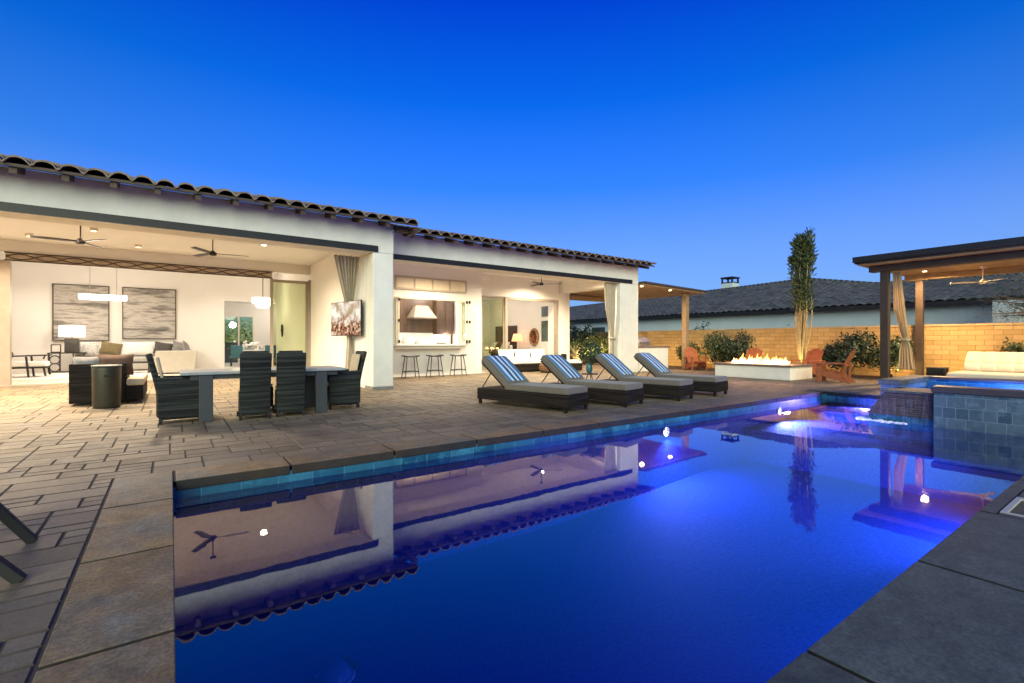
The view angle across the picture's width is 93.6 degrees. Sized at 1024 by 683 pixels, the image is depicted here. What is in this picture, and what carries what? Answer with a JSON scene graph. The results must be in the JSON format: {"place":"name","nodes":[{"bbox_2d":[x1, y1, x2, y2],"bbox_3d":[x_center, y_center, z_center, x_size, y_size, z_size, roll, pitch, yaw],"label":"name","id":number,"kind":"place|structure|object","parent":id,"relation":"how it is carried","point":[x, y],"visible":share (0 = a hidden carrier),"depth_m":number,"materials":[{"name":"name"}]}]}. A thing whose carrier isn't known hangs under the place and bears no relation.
{"place":"outdoors","nodes":[
{"label":"outdoors","id":0,"kind":"place"},
{"bbox_2d":[173,342,275,486],"bbox_3d":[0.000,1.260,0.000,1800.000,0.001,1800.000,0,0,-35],"label":"ground","id":1,"kind":"structure","parent":0,"point":[227,354],"depth_m":44.96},
{"bbox_2d":[225,320,251,355],"bbox_3d":[-15.773,-0.284,28.053,6.599,2.490,1.410,0,0,-35],"label":"hedge","id":2,"kind":"object","parent":1,"relation":"on","point":[228,339],"visible":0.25,"depth_m":28.00,"materials":[{"name":"green plant"}]},
{"bbox_2d":[32,391,820,682],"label":"pool coping","id":3,"kind":"object","parent":1,"relation":"on","point":[115,622],"visible":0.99,"depth_m":2.69,"materials":[{"name":"stone"}]},
{"bbox_2d":[173,416,1023,682],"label":"pool basin","id":4,"kind":"object","parent":1,"relation":"in","point":[756,549],"visible":0.8,"depth_m":5.07,"materials":[{"name":"liquid"}]},
{"bbox_2d":[308,656,359,682],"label":"pool cleaner","id":5,"kind":"object","parent":4,"relation":"on","point":[345,670],"visible":1,"depth_m":3.52,"materials":[{"name":"blue plastic"}]},
{"bbox_2d":[173,394,877,515],"bbox_3d":[3.513,1.375,6.109,12.800,0.250,4.200,0,0,-35],"label":"waterline tile","id":6,"kind":"object","parent":4,"relation":"attached to","point":[193,500],"visible":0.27,"depth_m":5.41,"materials":[{"name":"tile"}]},
{"bbox_2d":[662,426,669,437],"bbox_3d":[2.562,1.500,8.003,0.200,0.200,0.020,0,0,-35],"label":"pool light","id":7,"kind":"object","parent":4,"relation":"attached to","point":[665,431],"visible":1,"depth_m":8.00,"materials":[{"name":"white"}]},
{"bbox_2d":[855,375,1023,460],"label":"raised spa","id":8,"kind":"object","parent":4,"relation":"on","point":[989,405],"visible":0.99,"depth_m":7.56,"materials":[{"name":"tile"}]},
{"bbox_2d":[582,361,894,379],"bbox_3d":[6.426,1.220,23.807,2.130,0.060,20.600,0,0,-35],"label":"planting bed","id":9,"kind":"object","parent":1,"relation":"on","point":[867,377],"depth_m":17.34,"materials":[{"name":"brown plant"}]},
{"bbox_2d":[570,322,599,359],"bbox_3d":[3.831,0.025,27.068,2.346,2.369,2.430,0,0,12],"label":"shrub","id":10,"kind":"object","parent":9,"relation":"on","point":[576,339],"visible":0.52,"depth_m":26.60,"materials":[{"name":"green plant"}]},
{"bbox_2d":[581,329,608,354],"bbox_3d":[4.784,0.259,25.605,2.096,1.905,2.342,0,0,31],"label":"shrub","id":11,"kind":"object","parent":9,"relation":"on","point":[603,341],"visible":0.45,"depth_m":25.11,"materials":[{"name":"green plant"}]},
{"bbox_2d":[570,281,706,368],"bbox_3d":[5.404,-0.570,21.825,4.130,3.540,4.950,0,0,-35],"label":"patio pavilion","id":12,"kind":"object","parent":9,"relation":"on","point":[649,290],"visible":0.5,"depth_m":21.03,"materials":[{"name":"wood"}]},
{"bbox_2d":[675,341,700,361],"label":"shrub","id":13,"kind":"object","parent":9,"relation":"on","point":[679,353],"visible":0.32,"depth_m":21.82,"materials":[{"name":"green plant"}]},
{"bbox_2d":[700,330,735,363],"bbox_3d":[8.793,0.359,20.556,1.707,1.703,1.747,0,0,-35],"label":"shrub","id":14,"kind":"object","parent":9,"relation":"on","point":[714,348],"visible":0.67,"depth_m":20.35,"materials":[{"name":"green plant"}]},
{"bbox_2d":[720,329,755,361],"bbox_3d":[9.213,0.330,19.599,1.454,1.756,1.126,0,0,-35],"label":"shrub","id":15,"kind":"object","parent":9,"relation":"on","point":[739,348],"visible":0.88,"depth_m":19.46,"materials":[{"name":"green plant"}]},
{"bbox_2d":[786,227,818,363],"bbox_3d":[10.309,-1.475,17.128,1.062,5.362,1.068,0,0,-35],"label":"ocotillo","id":16,"kind":"object","parent":9,"relation":"on","point":[802,259],"visible":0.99,"depth_m":16.97,"materials":[{"name":"green plant"}]},
{"bbox_2d":[820,326,878,375],"bbox_3d":[11.498,0.348,16.433,1.973,1.725,1.838,0,0,-35],"label":"shrub","id":17,"kind":"object","parent":9,"relation":"on","point":[838,352],"visible":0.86,"depth_m":16.22,"materials":[{"name":"green plant"}]},
{"bbox_2d":[864,335,916,371],"bbox_3d":[12.267,0.494,15.580,1.587,1.433,1.276,0,0,-35],"label":"shrub","id":18,"kind":"object","parent":9,"relation":"on","point":[895,344],"visible":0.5,"depth_m":15.44,"materials":[{"name":"green plant"}]},
{"bbox_2d":[570,272,1023,331],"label":"neighbour house","id":19,"kind":"structure","parent":1,"relation":"on","point":[735,305],"depth_m":26.65,"materials":[{"name":"paint"}]},
{"bbox_2d":[570,322,1023,376],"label":"block wall","id":20,"kind":"structure","parent":1,"relation":"on","point":[949,345],"depth_m":16.92,"materials":[{"name":"brick"}]},
{"bbox_2d":[766,389,1023,682],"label":"coping","id":21,"kind":"object","parent":1,"relation":"on","point":[949,608],"visible":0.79,"depth_m":2.06,"materials":[{"name":"grey stone"}]},
{"bbox_2d":[1000,497,1023,516],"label":"skimmer basin","id":22,"kind":"object","parent":21,"relation":"in","point":[1011,505],"visible":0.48,"depth_m":3.48,"materials":[{"name":"white plastic"}]},
{"bbox_2d":[957,273,1023,322],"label":"feathery tree","id":23,"kind":"object","parent":1,"relation":"on","point":[1015,305],"visible":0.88,"depth_m":15.86,"materials":[{"name":"green plant"}]},
{"bbox_2d":[990,296,1023,322],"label":"garden wing","id":24,"kind":"structure","parent":1,"relation":"on","point":[998,318],"depth_m":17.36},
{"bbox_2d":[997,336,1023,352],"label":"shrub","id":25,"kind":"object","parent":1,"relation":"on","point":[1017,347],"visible":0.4,"depth_m":13.60,"materials":[{"name":"green plant"}]},
{"bbox_2d":[224,341,263,349],"bbox_3d":[-13.067,0.201,23.858,2.294,0.493,0.604,0,0,-35],"label":"flower arrangement","id":26,"kind":"object","parent":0,"point":[254,346],"visible":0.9,"depth_m":23.86,"materials":[{"name":"white plant"}]},
{"bbox_2d":[0,365,1023,682],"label":"paving","id":27,"kind":"structure","parent":0,"point":[410,409],"depth_m":6.15,"materials":[{"name":"stone"}]},
{"bbox_2d":[0,502,37,583],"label":"lounge chair","id":28,"kind":"object","parent":27,"relation":"on","point":[10,573],"visible":0.95,"depth_m":2.79,"materials":[{"name":"black metal"}]},
{"bbox_2d":[69,363,129,403],"bbox_3d":[-8.088,0.790,9.466,0.840,0.740,0.840,0,0,-35],"label":"wicker armchair","id":29,"kind":"object","parent":27,"relation":"on","point":[80,383],"visible":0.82,"depth_m":9.00,"materials":[{"name":"brown wicker"}]},
{"bbox_2d":[72,356,98,363],"bbox_3d":[-8.119,0.500,9.199,0.440,0.430,0.205,0,0,-35],"label":"pillow","id":30,"kind":"object","parent":29,"relation":"on","point":[85,360],"visible":0.35,"depth_m":9.16,"materials":[{"name":"grey fabric"}]},
{"bbox_2d":[95,354,133,374],"bbox_3d":[-7.804,0.460,9.446,0.600,0.411,0.203,0,0,-35],"label":"pillow","id":31,"kind":"object","parent":29,"relation":"on","point":[128,359],"visible":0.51,"depth_m":9.47,"materials":[{"name":"brown fabric"}]},
{"bbox_2d":[91,364,121,408],"bbox_3d":[-7.368,0.812,8.745,0.440,0.775,0.449,0,0,-35],"label":"drum table","id":32,"kind":"object","parent":27,"relation":"on","point":[106,386],"visible":1,"depth_m":8.59,"materials":[{"name":"grey metal"}]},
{"bbox_2d":[126,373,147,402],"bbox_3d":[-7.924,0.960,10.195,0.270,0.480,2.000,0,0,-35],"label":"ottoman","id":33,"kind":"object","parent":27,"relation":"on","point":[136,388],"visible":0.98,"depth_m":9.41,"materials":[{"name":"brown wicker"}]},
{"bbox_2d":[145,353,198,424],"bbox_3d":[-5.064,0.688,7.222,0.703,1.024,0.570,0,0,-35],"label":"dining chair","id":34,"kind":"object","parent":27,"relation":"on","point":[177,397],"visible":0.89,"depth_m":6.99,"materials":[{"name":"black wicker"}]},
{"bbox_2d":[237,353,271,420],"bbox_3d":[-4.050,0.688,7.554,0.434,1.024,0.696,0,0,-33],"label":"dining chair","id":35,"kind":"object","parent":27,"relation":"on","point":[254,395],"visible":1,"depth_m":7.34,"materials":[{"name":"black wicker"}]},
{"bbox_2d":[242,351,274,409],"bbox_3d":[-4.554,0.688,8.633,0.434,1.024,0.696,0,0,-35],"label":"dining chair","id":36,"kind":"object","parent":27,"relation":"on","point":[271,403],"visible":0.16,"depth_m":8.47,"materials":[{"name":"black wicker"}]},
{"bbox_2d":[179,365,345,421],"bbox_3d":[-4.126,0.828,8.046,2.360,0.745,1.000,0,0,-35],"label":"dining table","id":37,"kind":"object","parent":27,"relation":"on","point":[316,387],"visible":0.8,"depth_m":7.82,"materials":[{"name":"concrete"}]},
{"bbox_2d":[273,352,305,416],"bbox_3d":[-3.648,0.688,7.888,0.434,1.024,0.696,0,0,-30],"label":"dining chair","id":38,"kind":"object","parent":27,"relation":"on","point":[290,382],"visible":1,"depth_m":7.67,"materials":[{"name":"black wicker"}]},
{"bbox_2d":[0,153,656,389],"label":"house","id":39,"kind":"structure","parent":27,"relation":"on","point":[483,284],"depth_m":15.23,"materials":[{"name":"paint"}]},
{"bbox_2d":[47,352,86,372],"bbox_3d":[-16.488,0.770,17.852,1.040,0.730,0.500,0,0,-35],"label":"console table","id":40,"kind":"object","parent":39,"relation":"on","point":[59,364],"visible":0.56,"depth_m":17.56,"materials":[{"name":"black wood"}]},
{"bbox_2d":[51,344,60,352],"bbox_3d":[-16.652,0.253,17.564,0.280,0.300,0.020,0,0,-35],"label":"photo frame","id":41,"kind":"object","parent":40,"relation":"on","point":[55,348],"visible":1,"depth_m":17.55,"materials":[{"name":"white metal"}]},
{"bbox_2d":[58,326,84,351],"bbox_3d":[-16.390,-0.089,17.921,0.747,0.984,0.747,0,0,-35],"label":"table lamp","id":42,"kind":"object","parent":40,"relation":"on","point":[72,344],"visible":0.97,"depth_m":17.76,"materials":[{"name":"grey fabric"}]},
{"bbox_2d":[30,226,107,248],"bbox_3d":[-9.581,-2.435,10.808,1.424,0.570,1.234,0,0,-12],"label":"ceiling fan","id":43,"kind":"object","parent":39,"relation":"hanging from","point":[80,240],"visible":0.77,"depth_m":10.49,"materials":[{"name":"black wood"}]},
{"bbox_2d":[52,283,108,340],"bbox_3d":[-16.752,-1.110,18.725,1.660,2.180,0.070,0,0,-35],"label":"painting","id":44,"kind":"object","parent":39,"relation":"attached to","point":[70,307],"visible":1,"depth_m":18.69,"materials":[{"name":"paint"}]},
{"bbox_2d":[12,370,179,379],"bbox_3d":[-14.487,1.155,16.880,4.700,0.019,3.500,0,0,-35],"label":"rug","id":45,"kind":"object","parent":39,"relation":"on","point":[37,376],"visible":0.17,"depth_m":16.20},
{"bbox_2d":[12,354,51,377],"bbox_3d":[-15.836,0.673,15.433,1.475,0.990,0.780,0,0,-35],"label":"wood armchair","id":46,"kind":"object","parent":45,"relation":"on","point":[26,364],"visible":0.82,"depth_m":15.42,"materials":[{"name":"white fabric"}]},
{"bbox_2d":[75,349,197,372],"bbox_3d":[-14.114,0.705,17.991,3.795,0.800,4.160,0,0,-35],"label":"sectional sofa","id":47,"kind":"object","parent":45,"relation":"on","point":[173,361],"visible":0.45,"depth_m":17.11,"materials":[{"name":"fabric"}]},
{"bbox_2d":[78,342,99,355],"bbox_3d":[-16.168,0.280,18.385,0.620,0.543,0.242,0,0,-35],"label":"pillow","id":48,"kind":"object","parent":47,"relation":"on","point":[91,348],"visible":0.88,"depth_m":18.34,"materials":[{"name":"white fabric"}]},
{"bbox_2d":[98,341,122,354],"bbox_3d":[-15.597,0.280,18.704,0.750,0.608,0.241,0,0,-35],"label":"pillow","id":49,"kind":"object","parent":47,"relation":"on","point":[110,348],"visible":0.98,"depth_m":18.64,"materials":[{"name":"beige fabric"}]},
{"bbox_2d":[121,342,153,354],"bbox_3d":[-14.975,0.280,19.244,1.050,0.524,0.240,0,0,-35],"label":"pillow","id":50,"kind":"object","parent":47,"relation":"on","point":[139,348],"visible":0.95,"depth_m":19.18,"materials":[{"name":"white fabric"}]},
{"bbox_2d":[153,341,172,352],"bbox_3d":[-14.263,0.280,19.675,0.697,0.582,0.239,0,0,-35],"label":"pillow","id":51,"kind":"object","parent":47,"relation":"on","point":[160,346],"visible":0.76,"depth_m":19.60,"materials":[{"name":"grey fabric"}]},
{"bbox_2d":[172,340,182,350],"bbox_3d":[-13.699,0.280,19.830,0.242,0.661,0.696,0,0,28],"label":"pillow","id":52,"kind":"object","parent":47,"relation":"on","point":[177,346],"visible":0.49,"depth_m":19.68,"materials":[{"name":"grey fabric"}]},
{"bbox_2d":[77,266,127,300],"bbox_3d":[-13.973,-2.310,16.448,1.300,1.780,0.260,0,0,-35],"label":"linear chandelier","id":53,"kind":"object","parent":39,"relation":"hanging from","point":[91,296],"visible":0.91,"depth_m":16.34,"materials":[{"name":"beige"}]},
{"bbox_2d":[122,287,175,338],"bbox_3d":[-15.023,-1.150,19.951,1.780,2.100,0.070,0,0,-35],"label":"painting","id":54,"kind":"object","parent":39,"relation":"attached to","point":[148,313],"visible":1,"depth_m":19.91,"materials":[{"name":"fabric"}]},
{"bbox_2d":[190,239,248,256],"bbox_3d":[-7.367,-2.435,12.171,1.234,0.570,1.424,0,0,-32],"label":"ceiling fan","id":55,"kind":"object","parent":39,"relation":"hanging from","point":[210,253],"visible":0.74,"depth_m":12.05,"materials":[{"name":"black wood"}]},
{"bbox_2d":[230,345,242,365],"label":"upholstered chair","id":56,"kind":"object","parent":39,"relation":"on","point":[236,350],"visible":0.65,"depth_m":22.78,"materials":[{"name":"blue fabric"}]},
{"bbox_2d":[224,316,253,362],"bbox_3d":[-14.901,-0.090,26.235,1.450,2.520,0.080,0,0,-35],"label":"garden door","id":57,"kind":"structure","parent":39,"relation":"in","point":[224,316],"depth_m":26.22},
{"bbox_2d":[252,278,273,307],"bbox_3d":[-10.681,-2.305,20.623,0.820,1.770,0.820,0,0,-35],"label":"round chandelier","id":58,"kind":"object","parent":39,"relation":"hanging from","point":[261,302],"visible":0.85,"depth_m":20.34,"materials":[{"name":"beige"}]},
{"bbox_2d":[265,345,275,364],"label":"upholstered chair","id":59,"kind":"object","parent":39,"relation":"on","point":[267,347],"visible":0.56,"depth_m":23.72,"materials":[{"name":"blue fabric"}]},
{"bbox_2d":[270,279,307,366],"bbox_3d":[-7.852,-0.500,16.989,1.250,3.320,0.060,0,0,-35],"label":"sliding door","id":60,"kind":"structure","parent":39,"relation":"in","point":[271,280],"depth_m":16.96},
{"bbox_2d":[331,300,361,335],"bbox_3d":[-4.394,-0.615,12.963,1.630,0.920,0.223,0,0,43],"label":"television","id":61,"kind":"object","parent":39,"relation":"attached to","point":[346,318],"visible":1,"depth_m":12.83,"materials":[{"name":"metal"}]},
{"bbox_2d":[334,254,359,368],"bbox_3d":[-4.249,-0.525,12.760,0.565,3.392,1.056,0,0,3],"label":"curtain","id":62,"kind":"object","parent":39,"relation":"hanging from","point":[347,268],"visible":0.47,"depth_m":12.72,"materials":[{"name":"grey fabric"}]},
{"bbox_2d":[396,297,399,343],"bbox_3d":[-3.806,-0.700,16.013,0.070,1.560,0.275,0,0,-35],"label":"folding window","id":63,"kind":"structure","parent":39,"relation":"in","point":[398,298],"depth_m":15.93,"materials":[{"name":"wood"}]},
{"bbox_2d":[406,305,436,319],"bbox_3d":[-3.650,-1.185,19.492,1.020,0.550,0.740,0,0,-35],"label":"range hood","id":64,"kind":"object","parent":39,"relation":"attached to","point":[421,312],"visible":1,"depth_m":19.35,"materials":[{"name":"paint"}]},
{"bbox_2d":[395,296,460,343],"bbox_3d":[-2.904,-0.720,16.858,2.510,1.600,0.040,0,0,-35],"label":"window frame","id":65,"kind":"structure","parent":39,"relation":"in","point":[395,296],"depth_m":16.80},
{"bbox_2d":[395,275,466,292],"bbox_3d":[-2.799,-2.000,16.932,2.766,0.460,0.060,0,0,-35],"label":"transom window","id":66,"kind":"structure","parent":39,"relation":"in","point":[401,282],"depth_m":16.86,"materials":[{"name":"glass"}]},
{"bbox_2d":[433,300,452,333],"bbox_3d":[-2.902,-1.150,20.252,0.750,1.700,0.385,0,0,-35],"label":"wall cabinet","id":67,"kind":"object","parent":39,"relation":"attached to","point":[443,314],"depth_m":20.07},
{"bbox_2d":[437,300,444,333],"bbox_3d":[-2.942,-1.150,20.001,0.335,1.640,0.022,0,0,-35],"label":"door","id":68,"kind":"structure","parent":67,"relation":"in","point":[440,304],"depth_m":19.97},
{"bbox_2d":[445,301,452,333],"bbox_3d":[-2.653,-1.150,20.207,0.335,1.640,0.022,0,0,-35],"label":"door","id":69,"kind":"structure","parent":67,"relation":"in","point":[448,304],"depth_m":20.20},
{"bbox_2d":[460,300,467,343],"bbox_3d":[-1.742,-0.700,17.354,0.070,1.560,0.475,0,0,-35],"label":"folding window","id":70,"kind":"structure","parent":39,"relation":"in","point":[466,302],"depth_m":17.27,"materials":[{"name":"white metal"}]},
{"bbox_2d":[462,300,470,343],"bbox_3d":[-1.652,-0.700,17.400,0.070,1.560,0.505,0,0,-35],"label":"folding window","id":71,"kind":"structure","parent":39,"relation":"in","point":[469,302],"depth_m":17.23,"materials":[{"name":"wood"}]},
{"bbox_2d":[482,296,504,369],"bbox_3d":[-0.793,-0.340,19.741,1.150,3.000,0.060,0,0,-35],"label":"sliding door","id":72,"kind":"structure","parent":39,"relation":"in","point":[503,298],"depth_m":20.02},
{"bbox_2d":[483,326,516,356],"bbox_3d":[-1.109,0.110,25.328,2.000,1.880,2.000,0,0,-35],"label":"bed","id":73,"kind":"object","parent":39,"relation":"on","point":[497,343],"visible":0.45,"depth_m":25.58,"materials":[{"name":"wood"}]},
{"bbox_2d":[512,334,522,348],"bbox_3d":[0.278,0.393,24.411,0.608,1.554,0.608,0,0,-35],"label":"bedside lamp","id":74,"kind":"object","parent":39,"relation":"on","point":[517,337],"visible":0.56,"depth_m":24.21,"materials":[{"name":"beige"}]},
{"bbox_2d":[529,328,538,345],"bbox_3d":[1.100,-0.220,23.891,0.140,0.900,0.740,0,0,-35],"label":"round mirror","id":75,"kind":"object","parent":39,"relation":"attached to","point":[534,337],"visible":1,"depth_m":23.87,"materials":[{"name":"wicker"}]},
{"bbox_2d":[541,321,547,341],"bbox_3d":[1.595,-0.500,23.231,0.013,1.000,0.550,0,0,-35],"label":"bedroom window","id":76,"kind":"structure","parent":39,"relation":"in","point":[544,324],"depth_m":23.25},
{"bbox_2d":[604,282,615,354],"bbox_3d":[3.709,-0.525,18.270,0.276,3.391,0.626,0,0,40],"label":"curtain","id":77,"kind":"object","parent":39,"relation":"hanging from","point":[610,294],"visible":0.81,"depth_m":18.26,"materials":[{"name":"grey fabric"}]},
{"bbox_3d":[-4.043,0.695,19.268,3.940,0.950,0.670,0,0,-35],"label":"kitchen counter","id":78,"kind":"object","parent":39,"relation":"on","visible":0},
{"bbox_2d":[397,333,450,343],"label":"backsplash","id":79,"kind":"structure","parent":78,"relation":"on","point":[427,338],"depth_m":20.03,"materials":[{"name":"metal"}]},
{"bbox_2d":[327,351,366,409],"bbox_3d":[-3.077,0.688,8.852,0.703,1.024,0.570,0,0,-35],"label":"dining chair","id":80,"kind":"object","parent":27,"relation":"on","point":[343,387],"visible":0.87,"depth_m":8.62,"materials":[{"name":"black wicker"}]},
{"bbox_2d":[401,355,419,378],"bbox_3d":[-3.339,0.828,15.838,0.527,0.749,0.348,0,0,-35],"label":"bar stool","id":81,"kind":"object","parent":27,"relation":"on","point":[414,356],"visible":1,"depth_m":15.81,"materials":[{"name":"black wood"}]},
{"bbox_2d":[426,355,443,376],"bbox_3d":[-2.621,0.828,16.347,0.527,0.749,0.348,0,0,-35],"label":"bar stool","id":82,"kind":"object","parent":27,"relation":"on","point":[431,356],"visible":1,"depth_m":16.32,"materials":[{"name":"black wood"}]},
{"bbox_2d":[449,354,466,375],"bbox_3d":[-1.887,0.828,16.868,0.527,0.749,0.348,0,0,-35],"label":"bar stool","id":83,"kind":"object","parent":27,"relation":"on","point":[461,369],"visible":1,"depth_m":16.84,"materials":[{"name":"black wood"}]},
{"bbox_2d":[495,349,544,370],"bbox_3d":[0.563,0.733,19.342,2.920,0.835,0.880,0,0,-35],"label":"patio sofa","id":84,"kind":"object","parent":27,"relation":"on","point":[524,360],"visible":0.68,"depth_m":19.14,"materials":[{"name":"fabric"}]},
{"bbox_2d":[477,357,588,413],"bbox_3d":[0.339,0.755,8.946,2.120,0.895,0.680,0,0,41],"label":"sun lounger","id":85,"kind":"object","parent":27,"relation":"on","point":[565,397],"visible":0.9,"depth_m":8.56,"materials":[{"name":"grey wicker"}]},
{"bbox_2d":[481,355,526,380],"bbox_3d":[-0.155,0.514,9.378,0.720,0.470,0.561,0,0,41],"label":"towel","id":86,"kind":"object","parent":85,"relation":"on","point":[507,368],"visible":0.99,"depth_m":9.31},
{"bbox_2d":[561,354,581,369],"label":"patio chair","id":87,"kind":"object","parent":27,"relation":"on","point":[576,364],"visible":0.52,"depth_m":19.30,"materials":[{"name":"fabric"}]},
{"bbox_2d":[581,373,597,378],"bbox_3d":[1.850,0.976,11.427,0.400,0.452,0.400,0,0,-35],"label":"side table","id":88,"kind":"object","parent":27,"relation":"on","point":[590,374],"visible":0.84,"depth_m":11.33,"materials":[{"name":"black metal"}]},
{"bbox_2d":[574,339,602,372],"bbox_3d":[1.838,0.348,11.418,0.690,0.802,0.682,0,0,-35],"label":"potted shrub","id":89,"kind":"object","parent":88,"relation":"on","point":[592,345],"visible":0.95,"depth_m":11.34,"materials":[{"name":"green plant"}]},
{"bbox_2d":[540,356,643,407],"bbox_3d":[1.521,0.755,9.679,2.120,0.895,0.680,0,0,42],"label":"sun lounger","id":90,"kind":"object","parent":27,"relation":"on","point":[624,392],"visible":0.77,"depth_m":9.12,"materials":[{"name":"fabric"}]},
{"bbox_2d":[540,354,582,377],"bbox_3d":[1.034,0.514,10.120,0.720,0.470,0.561,0,0,42],"label":"towel","id":91,"kind":"object","parent":90,"relation":"on","point":[565,367],"visible":0.98,"depth_m":10.04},
{"bbox_2d":[595,355,693,401],"bbox_3d":[2.815,0.755,10.565,2.120,0.895,0.680,0,0,43],"label":"sun lounger","id":92,"kind":"object","parent":27,"relation":"on","point":[678,388],"visible":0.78,"depth_m":10.00,"materials":[{"name":"fabric"}]},
{"bbox_2d":[594,353,633,374],"bbox_3d":[2.336,0.514,11.014,0.720,0.470,0.561,0,0,43],"label":"towel","id":93,"kind":"object","parent":92,"relation":"on","point":[617,365],"visible":0.96,"depth_m":10.94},
{"bbox_2d":[638,346,669,371],"bbox_3d":[5.611,0.695,20.004,1.940,1.010,0.860,0,0,-35],"label":"barbecue counter","id":94,"kind":"object","parent":27,"relation":"on","point":[660,353],"visible":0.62,"depth_m":19.79,"materials":[{"name":"paint"}]},
{"bbox_2d":[638,337,649,345],"bbox_3d":[5.274,0.003,19.787,0.700,0.370,0.585,0,0,-35],"label":"grill","id":95,"kind":"object","parent":94,"relation":"on","point":[643,341],"visible":0.69,"depth_m":19.62,"materials":[{"name":"metal"}]},
{"bbox_2d":[634,354,727,396],"bbox_3d":[3.938,0.755,11.466,2.120,0.895,0.680,0,0,45],"label":"sun lounger","id":96,"kind":"object","parent":27,"relation":"on","point":[714,384],"visible":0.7,"depth_m":10.82,"materials":[{"name":"fabric"}]},
{"bbox_2d":[634,353,669,372],"bbox_3d":[3.471,0.514,11.927,0.720,0.470,0.561,0,0,45],"label":"towel","id":97,"kind":"object","parent":96,"relation":"on","point":[656,363],"visible":0.99,"depth_m":11.85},
{"bbox_2d":[682,347,709,370],"bbox_3d":[7.695,0.719,20.205,0.800,0.962,0.984,0,0,-5],"label":"adirondack chair","id":98,"kind":"object","parent":27,"relation":"on","point":[691,356],"visible":1,"depth_m":20.42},
{"bbox_2d":[735,348,764,360],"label":"adirondack chair","id":99,"kind":"object","parent":27,"relation":"on","point":[752,353],"visible":0.37,"depth_m":18.34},
{"bbox_2d":[713,362,814,380],"bbox_3d":[8.423,0.970,16.212,1.600,0.460,2.600,0,0,-35],"label":"fire pit","id":100,"kind":"object","parent":27,"relation":"on","point":[790,371],"visible":0.91,"depth_m":15.48,"materials":[{"name":"paint"}]},
{"bbox_2d":[731,353,789,364],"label":"flames","id":101,"kind":"object","parent":100,"relation":"on","point":[768,361],"visible":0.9,"depth_m":16.14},
{"bbox_2d":[787,348,824,376],"bbox_3d":[10.017,0.719,16.352,0.984,0.962,0.800,0,0,-20],"label":"adirondack chair","id":102,"kind":"object","parent":27,"relation":"on","point":[814,355],"visible":0.57,"depth_m":16.42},
{"bbox_2d":[812,350,855,382],"bbox_3d":[9.572,0.719,14.255,0.800,0.962,0.984,0,0,-43],"label":"adirondack chair","id":103,"kind":"object","parent":27,"relation":"on","point":[841,375],"visible":1,"depth_m":14.16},
{"bbox_2d":[925,367,949,375],"bbox_3d":[12.654,0.985,14.309,0.540,0.430,0.440,0,0,-35],"label":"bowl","id":104,"kind":"object","parent":27,"relation":"on","point":[937,371],"visible":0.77,"depth_m":14.17,"materials":[{"name":"black"}]},
{"bbox_2d":[852,236,1023,378],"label":"pergola","id":105,"kind":"object","parent":27,"relation":"on","point":[1001,256],"visible":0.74,"depth_m":13.51,"materials":[{"name":"brown wood"}]},
{"bbox_2d":[893,272,915,369],"bbox_3d":[10.983,-0.585,13.468,0.206,2.731,0.525,0,0,-35],"label":"curtain","id":106,"kind":"object","parent":105,"relation":"hanging from","point":[906,360],"visible":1,"depth_m":13.50,"materials":[{"name":"beige fabric"}]},
{"bbox_2d":[950,266,1006,283],"bbox_3d":[13.641,-1.908,13.862,1.084,0.510,1.251,0,0,-25],"label":"ceiling fan","id":107,"kind":"object","parent":105,"relation":"hanging from","point":[982,281],"visible":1,"depth_m":13.80},
{"bbox_2d":[946,352,1023,379],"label":"daybed","id":108,"kind":"object","parent":27,"relation":"on","point":[1004,365],"visible":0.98,"depth_m":13.16,"materials":[{"name":"beige fabric"}]},
{"bbox_2d":[0,0,1023,341],"label":"sky","id":109,"kind":"structure","parent":0,"point":[694,139],"materials":[{"name":"blue"}]},
{"bbox_2d":[725,398,1023,438],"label":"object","id":110,"kind":"structure","parent":0,"point":[838,410],"depth_m":9.09,"materials":[{"name":"liquid"}]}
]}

